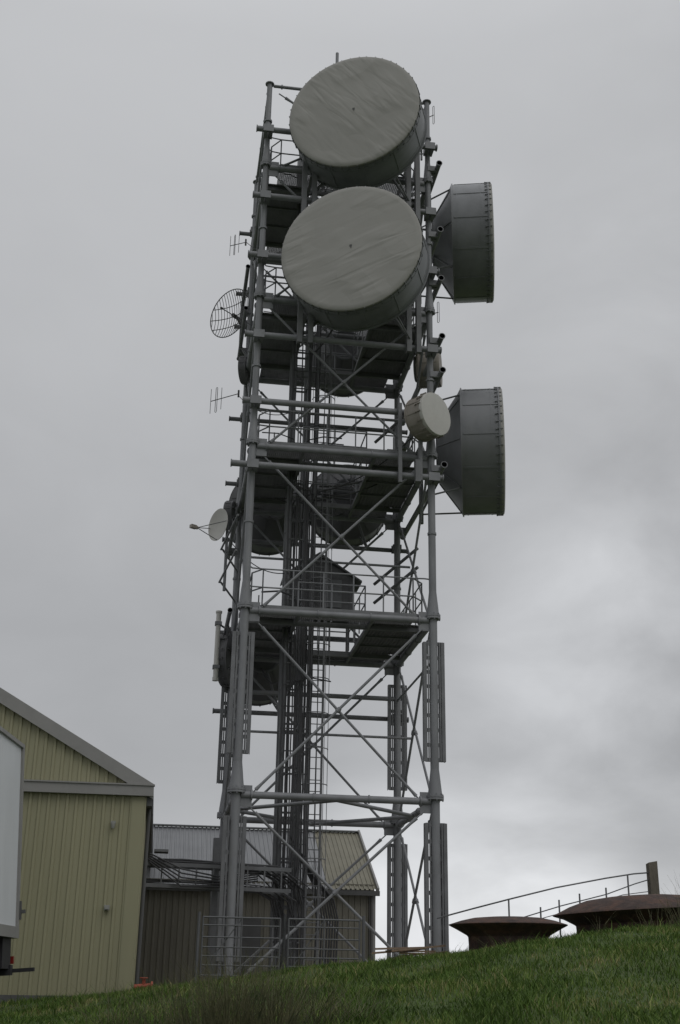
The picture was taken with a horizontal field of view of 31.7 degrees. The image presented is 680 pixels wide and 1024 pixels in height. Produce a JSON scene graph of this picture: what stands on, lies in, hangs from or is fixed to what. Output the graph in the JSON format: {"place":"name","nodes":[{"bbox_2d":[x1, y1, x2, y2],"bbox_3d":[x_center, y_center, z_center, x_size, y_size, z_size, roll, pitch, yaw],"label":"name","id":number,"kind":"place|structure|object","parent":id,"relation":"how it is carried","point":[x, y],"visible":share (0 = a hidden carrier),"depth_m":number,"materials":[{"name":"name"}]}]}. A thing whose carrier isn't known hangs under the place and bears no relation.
{"place":"outdoors","nodes":[
{"label":"outdoors","id":0,"kind":"place"},
{"bbox_2d":[0,917,679,1023],"bbox_3d":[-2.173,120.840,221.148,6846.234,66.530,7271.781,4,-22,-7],"label":"ground","id":1,"kind":"structure","parent":0,"point":[431,1002],"depth_m":14.48,"materials":[{"name":"green plant"}]},
{"bbox_2d":[0,726,34,975],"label":"lorry","id":2,"kind":"object","parent":1,"relation":"on","point":[12,753],"visible":1,"depth_m":20.21,"materials":[{"name":"white paint"}]},
{"bbox_2d":[0,688,154,1003],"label":"shed","id":3,"kind":"structure","parent":1,"relation":"on","point":[87,836],"depth_m":24.81,"materials":[{"name":"beige metal"}]},
{"bbox_2d":[63,982,173,1023],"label":"rush clump","id":4,"kind":"object","parent":1,"relation":"on","point":[107,1014],"visible":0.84,"depth_m":12.82,"materials":[{"name":"green plant"}]},
{"bbox_2d":[134,977,152,987],"bbox_3d":[-3.864,9.325,23.604,0.382,0.302,0.166,8,-22,-17],"label":"pipe valve","id":5,"kind":"object","parent":1,"relation":"on","point":[143,982],"visible":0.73,"depth_m":23.59,"materials":[{"name":"red paint"}]},
{"bbox_2d":[90,978,200,1023],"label":"rush clump","id":6,"kind":"object","parent":1,"relation":"on","point":[143,1017],"visible":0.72,"depth_m":12.14,"materials":[{"name":"green plant"}]},
{"bbox_2d":[134,957,268,1023],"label":"rush clump","id":7,"kind":"object","parent":1,"relation":"on","point":[186,1014],"visible":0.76,"depth_m":11.81,"materials":[{"name":"green plant"}]},
{"bbox_2d":[146,838,303,978],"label":"cable bridge","id":8,"kind":"structure","parent":1,"relation":"on","point":[212,885],"depth_m":29.58,"materials":[{"name":"metal"}]},
{"bbox_2d":[194,912,280,982],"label":"field gate","id":9,"kind":"structure","parent":1,"relation":"on","point":[202,936],"depth_m":25.43,"materials":[{"name":"grey metal"}]},
{"bbox_2d":[173,942,308,1023],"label":"rush clump","id":10,"kind":"object","parent":1,"relation":"on","point":[211,1013],"visible":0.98,"depth_m":11.56,"materials":[{"name":"green plant"}]},
{"bbox_2d":[139,824,379,985],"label":"equipment building","id":11,"kind":"structure","parent":1,"relation":"on","point":[169,930],"depth_m":37.51,"materials":[{"name":"grey metal"}]},
{"bbox_2d":[233,919,260,974],"bbox_3d":[-3.013,13.613,36.787,1.100,2.200,0.040,4,-22,-7],"label":"door","id":12,"kind":"structure","parent":11,"relation":"in","point":[246,931],"depth_m":36.96,"materials":[{"name":"grey metal"}]},
{"bbox_2d":[207,945,350,1023],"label":"rush clump","id":13,"kind":"object","parent":1,"relation":"on","point":[287,1017],"visible":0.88,"depth_m":11.74,"materials":[{"name":"green plant"}]},
{"bbox_2d":[247,963,380,1023],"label":"rush clump","id":14,"kind":"object","parent":1,"relation":"on","point":[321,1013],"visible":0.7,"depth_m":12.14,"materials":[{"name":"green plant"}]},
{"bbox_2d":[282,914,364,968],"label":"field gate","id":15,"kind":"structure","parent":1,"relation":"on","point":[323,939],"depth_m":25.70,"materials":[{"name":"grey metal"}]},
{"bbox_2d":[207,52,448,979],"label":"lattice tower","id":16,"kind":"structure","parent":1,"relation":"on","point":[273,475],"depth_m":33.86,"materials":[{"name":"metal"}]},
{"bbox_2d":[189,508,238,602],"bbox_3d":[-3.629,0.917,34.421,1.435,2.490,4.821,3,-21,-4],"label":"dish antenna","id":17,"kind":"object","parent":16,"relation":"attached to","point":[218,527],"visible":1,"depth_m":34.96,"materials":[{"name":"metal"}]},
{"bbox_2d":[212,610,231,680],"bbox_3d":[-3.451,4.064,35.303,0.261,2.080,1.256,-4,-22,13],"label":"tube aerial","id":18,"kind":"object","parent":16,"relation":"attached to","point":[218,625],"visible":0.85,"depth_m":34.80,"materials":[{"name":"metal"}]},
{"bbox_2d":[210,387,239,412],"bbox_3d":[-3.627,-3.470,37.759,0.956,1.046,0.056,12,-24,-26],"label":"aerial","id":19,"kind":"object","parent":16,"relation":"attached to","point":[221,398],"visible":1,"depth_m":37.72,"materials":[{"name":"grey metal"}]},
{"bbox_2d":[218,625,235,688],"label":"drum dish antenna","id":20,"kind":"object","parent":16,"relation":"attached to","point":[225,654],"visible":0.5,"depth_m":34.79,"materials":[{"name":"metal"}]},
{"bbox_2d":[210,288,249,347],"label":"grid dish antenna","id":21,"kind":"object","parent":16,"relation":"attached to","point":[237,318],"visible":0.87,"depth_m":38.97,"materials":[{"name":"metal"}]},
{"bbox_2d":[223,500,239,533],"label":"drum dish antenna","id":22,"kind":"object","parent":16,"relation":"attached to","point":[231,508],"visible":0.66,"depth_m":36.50,"materials":[{"name":"metal"}]},
{"bbox_2d":[229,235,246,255],"bbox_3d":[-3.389,-8.813,39.936,0.060,1.101,0.839,-12,-25,30],"label":"aerial","id":23,"kind":"object","parent":16,"relation":"attached to","point":[237,244],"visible":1,"depth_m":39.87,"materials":[{"name":"grey metal"}]},
{"bbox_2d":[238,347,250,384],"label":"drum dish antenna","id":24,"kind":"object","parent":16,"relation":"attached to","point":[244,375],"visible":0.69,"depth_m":38.49,"materials":[{"name":"metal"}]},
{"bbox_2d":[229,485,299,555],"bbox_3d":[-2.325,-0.022,38.921,2.706,2.820,1.809,4,-22,-7],"label":"drum dish antenna","id":25,"kind":"object","parent":16,"relation":"attached to","point":[270,529],"visible":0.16,"depth_m":38.33,"materials":[{"name":"metal"}]},
{"bbox_2d":[245,642,294,711],"bbox_3d":[-2.511,4.821,37.007,2.666,3.192,1.809,4,-22,-7],"label":"drum dish antenna","id":26,"kind":"object","parent":16,"relation":"attached to","point":[271,671],"visible":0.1,"depth_m":36.47,"materials":[{"name":"metal"}]},
{"bbox_2d":[238,552,366,651],"bbox_3d":[-0.615,2.772,36.178,4.800,2.920,1.120,4,-22,-7],"label":"equipment cabin","id":27,"kind":"object","parent":16,"relation":"on","point":[341,579],"visible":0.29,"depth_m":36.02,"materials":[{"name":"metal"}]},
{"bbox_2d":[326,579,341,607],"bbox_3d":[-0.220,2.432,35.856,0.550,0.870,0.028,4,-22,-7],"label":"door","id":28,"kind":"structure","parent":27,"relation":"in","point":[337,597],"depth_m":35.86,"materials":[{"name":"metal"}]},
{"bbox_2d":[312,328,366,397],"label":"drum dish antenna","id":29,"kind":"object","parent":16,"relation":"attached to","point":[343,362],"visible":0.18,"depth_m":40.79,"materials":[{"name":"metal"}]},
{"bbox_2d":[308,464,386,546],"bbox_3d":[0.279,-0.041,39.370,2.738,3.258,1.867,4,-22,-7],"label":"drum dish antenna","id":30,"kind":"object","parent":16,"relation":"attached to","point":[361,533],"visible":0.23,"depth_m":38.97,"materials":[{"name":"metal"}]},
{"bbox_2d":[280,186,429,342],"bbox_3d":[0.522,-7.056,34.476,4.139,4.166,2.126,-4,-22,12],"label":"drum dish antenna","id":31,"kind":"object","parent":16,"relation":"attached to","point":[355,259],"visible":1,"depth_m":33.51,"materials":[{"name":"fabric"}]},
{"bbox_2d":[289,56,426,205],"bbox_3d":[0.619,-11.422,36.186,4.018,4.145,2.118,-4,-22,12],"label":"drum dish antenna","id":32,"kind":"object","parent":16,"relation":"attached to","point":[358,121],"visible":0.98,"depth_m":35.24,"materials":[{"name":"fabric"}]},
{"bbox_2d":[404,391,450,441],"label":"drum dish antenna","id":33,"kind":"object","parent":16,"relation":"attached to","point":[426,416],"visible":1,"depth_m":32.92,"materials":[{"name":"metal"}]},
{"bbox_2d":[413,352,441,388],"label":"drum dish antenna","id":34,"kind":"object","parent":16,"relation":"attached to","point":[437,363],"visible":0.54,"depth_m":36.81,"materials":[{"name":"metal"}]},
{"bbox_2d":[421,182,494,304],"bbox_3d":[3.808,-8.812,39.502,2.539,3.895,3.895,-1,-22,6],"label":"drum dish antenna","id":35,"kind":"object","parent":16,"relation":"attached to","point":[463,258],"visible":0.93,"depth_m":37.92,"materials":[{"name":"metal"}]},
{"bbox_2d":[423,387,504,516],"bbox_3d":[3.733,-1.822,36.783,2.637,3.956,3.957,-1,-22,6],"label":"drum dish antenna","id":36,"kind":"object","parent":16,"relation":"attached to","point":[470,447],"visible":0.91,"depth_m":35.16,"materials":[{"name":"metal"}]},
{"bbox_2d":[449,916,567,950],"bbox_3d":[3.419,8.680,24.332,2.412,0.870,2.412,4,-22,-7],"label":"rusty tank","id":37,"kind":"object","parent":1,"relation":"on","point":[497,929],"visible":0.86,"depth_m":23.63,"materials":[{"name":"metal"}]},
{"bbox_2d":[437,872,649,936],"bbox_3d":[4.715,9.686,27.679,5.043,2.751,1.064,-2,-22,9],"label":"pipe fence","id":38,"kind":"object","parent":1,"relation":"on","point":[580,900],"visible":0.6,"depth_m":27.89,"materials":[{"name":"metal"}]},
{"bbox_2d":[587,913,613,933],"bbox_3d":[4.407,6.779,19.851,0.472,0.448,1.111,-9,-23,23],"label":"dry grass tuft","id":39,"kind":"object","parent":1,"relation":"on","point":[598,926],"visible":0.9,"depth_m":19.69,"materials":[{"name":"plant"}]},
{"bbox_2d":[553,894,679,933],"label":"rusty tank","id":40,"kind":"object","parent":1,"relation":"on","point":[623,909],"visible":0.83,"depth_m":24.31,"materials":[{"name":"metal"}]},
{"bbox_2d":[646,861,659,893],"bbox_3d":[7.356,9.287,27.971,0.225,2.193,0.200,4,-22,-7],"label":"wooden post","id":41,"kind":"object","parent":1,"relation":"on","point":[652,877],"visible":0.36,"depth_m":28.15,"materials":[{"name":"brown wood"}]},
{"bbox_2d":[631,901,677,927],"bbox_3d":[5.449,7.133,21.211,1.089,0.614,1.094,16,-26,-33],"label":"dry grass tuft","id":42,"kind":"object","parent":1,"relation":"on","point":[651,918],"visible":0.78,"depth_m":21.22,"materials":[{"name":"brown plant"}]},
{"bbox_2d":[654,888,679,926],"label":"dry grass tuft","id":43,"kind":"object","parent":1,"relation":"on","point":[671,910],"visible":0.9,"depth_m":21.21,"materials":[{"name":"brown plant"}]},
{"bbox_2d":[0,0,679,960],"label":"sky","id":44,"kind":"structure","parent":0,"point":[130,142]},
{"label":"timber plank","id":45,"kind":"object","parent":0,"visible":0},
{"bbox_2d":[399,952,436,954],"bbox_3d":[1.762,8.985,24.381,1.100,0.038,0.120,1,-21,-1],"label":"timber plank","id":46,"kind":"object","parent":45,"relation":"on","point":[413,953],"visible":0.36,"depth_m":24.32,"materials":[{"name":"brown wood"}]},
{"bbox_2d":[391,945,445,951],"bbox_3d":[1.596,8.870,24.369,1.104,0.156,0.120,3,-21,-5],"label":"timber plank","id":47,"kind":"object","parent":46,"relation":"on","point":[418,948],"visible":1,"depth_m":24.32,"materials":[{"name":"brown wood"}]},
{"bbox_2d":[397,951,447,956],"bbox_3d":[1.716,9.135,24.764,1.104,0.147,0.120,9,-23,-19],"label":"timber plank","id":48,"kind":"object","parent":45,"relation":"on","point":[418,955],"visible":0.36,"depth_m":24.63,"materials":[{"name":"brown wood"}]},
{"bbox_2d":[385,950,435,951],"bbox_3d":[1.460,9.077,24.765,1.101,0.057,0.120,10,-23,-21],"label":"timber plank","id":49,"kind":"object","parent":48,"relation":"on","point":[413,951],"visible":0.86,"depth_m":24.77,"materials":[{"name":"brown wood"}]},
{"bbox_2d":[372,949,425,953],"bbox_3d":[1.210,9.046,24.699,1.103,0.135,0.120,-2,-22,9],"label":"timber plank","id":50,"kind":"object","parent":49,"relation":"on","point":[392,952],"visible":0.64,"depth_m":24.68,"materials":[{"name":"brown wood"}]},
{"bbox_2d":[375,947,428,949],"bbox_3d":[1.271,8.931,24.538,1.102,0.081,0.120,1,-21,1],"label":"timber plank","id":51,"kind":"object","parent":49,"relation":"on","point":[395,948],"visible":0.86,"depth_m":24.48,"materials":[{"name":"brown wood"}]}
]}

